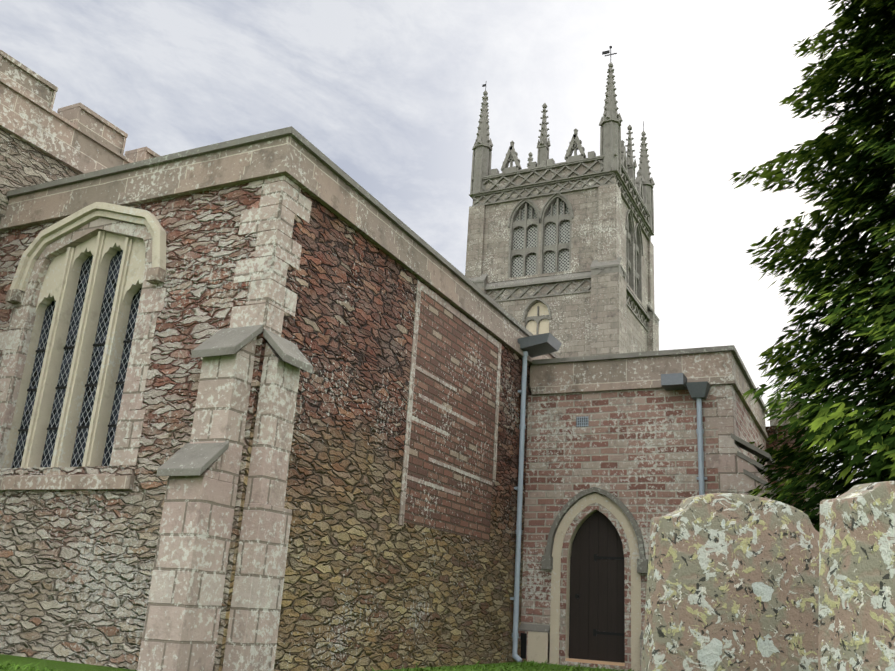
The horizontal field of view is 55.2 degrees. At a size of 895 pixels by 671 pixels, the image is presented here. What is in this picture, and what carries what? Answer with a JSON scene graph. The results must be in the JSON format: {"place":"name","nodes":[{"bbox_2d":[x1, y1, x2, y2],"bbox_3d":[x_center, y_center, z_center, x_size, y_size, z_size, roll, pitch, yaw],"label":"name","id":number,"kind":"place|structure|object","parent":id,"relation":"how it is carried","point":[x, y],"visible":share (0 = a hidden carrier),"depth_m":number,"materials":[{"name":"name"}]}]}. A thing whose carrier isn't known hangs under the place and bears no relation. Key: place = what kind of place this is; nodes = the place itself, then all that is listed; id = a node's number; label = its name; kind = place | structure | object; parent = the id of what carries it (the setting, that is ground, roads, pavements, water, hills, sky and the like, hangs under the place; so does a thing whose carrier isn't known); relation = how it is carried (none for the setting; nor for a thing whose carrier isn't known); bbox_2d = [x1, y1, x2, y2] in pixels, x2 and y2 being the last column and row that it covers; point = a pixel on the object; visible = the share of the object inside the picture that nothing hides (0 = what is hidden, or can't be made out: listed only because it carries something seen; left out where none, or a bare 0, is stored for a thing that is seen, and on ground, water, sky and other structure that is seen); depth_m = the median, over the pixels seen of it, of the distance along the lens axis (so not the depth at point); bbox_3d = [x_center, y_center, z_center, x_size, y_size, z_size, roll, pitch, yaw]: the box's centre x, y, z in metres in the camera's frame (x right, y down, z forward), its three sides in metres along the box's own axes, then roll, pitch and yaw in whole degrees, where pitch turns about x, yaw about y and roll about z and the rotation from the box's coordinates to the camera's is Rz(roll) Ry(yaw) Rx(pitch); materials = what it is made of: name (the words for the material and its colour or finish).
{"place":"outdoors","nodes":[
{"label":"outdoors","id":0,"kind":"place"},
{"bbox_2d":[0,126,559,670],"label":"church east chapel","id":1,"kind":"structure","parent":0,"point":[126,290],"depth_m":9.44,"materials":[{"name":"stone"}]},
{"bbox_2d":[0,654,635,670],"bbox_3d":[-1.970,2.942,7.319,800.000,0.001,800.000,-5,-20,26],"label":"ground","id":2,"kind":"structure","parent":0,"point":[59,665],"depth_m":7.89,"materials":[{"name":"green plant"}]},
{"bbox_2d":[0,50,159,239],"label":"church chancel","id":3,"kind":"structure","parent":2,"relation":"on","point":[41,141],"depth_m":11.31,"materials":[{"name":"stone"}]},
{"bbox_2d":[137,325,312,670],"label":"church buttresses","id":4,"kind":"structure","parent":2,"relation":"on","point":[201,469],"depth_m":7.65,"materials":[{"name":"beige stone"}]},
{"bbox_2d":[510,333,710,661],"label":"rainwater pipes","id":5,"kind":"object","parent":2,"relation":"on","point":[538,345],"visible":0.69,"depth_m":13.42,"materials":[{"name":"grey metal"}]},
{"bbox_2d":[518,345,785,670],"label":"church porch","id":6,"kind":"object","parent":2,"relation":"on","point":[612,459],"visible":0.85,"depth_m":13.52,"materials":[{"name":"brick"}]},
{"bbox_2d":[641,493,818,670],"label":"headstone","id":7,"kind":"object","parent":2,"relation":"on","point":[732,581],"visible":0.98,"depth_m":3.92,"materials":[{"name":"stone"}]},
{"bbox_2d":[766,398,836,524],"bbox_3d":[8.593,5.880,22.639,5.270,5.080,14.070,-5,-20,26],"label":"bush","id":8,"kind":"object","parent":2,"relation":"on","point":[771,429],"depth_m":16.85,"materials":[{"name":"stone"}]},
{"bbox_2d":[730,0,894,531],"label":"tree","id":9,"kind":"object","parent":2,"relation":"on","point":[868,166],"visible":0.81,"depth_m":11.65,"materials":[{"name":"green plant"}]},
{"bbox_2d":[818,481,894,670],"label":"headstone","id":10,"kind":"object","parent":2,"relation":"on","point":[856,627],"visible":1,"depth_m":3.05,"materials":[{"name":"stone"}]},
{"bbox_2d":[0,0,894,496],"label":"sky","id":11,"kind":"structure","parent":0,"point":[390,91],"materials":[{"name":"white"}]},
{"bbox_2d":[465,46,659,357],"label":"church tower","id":12,"kind":"structure","parent":0,"point":[562,253],"depth_m":39.45,"materials":[{"name":"grey stone"}]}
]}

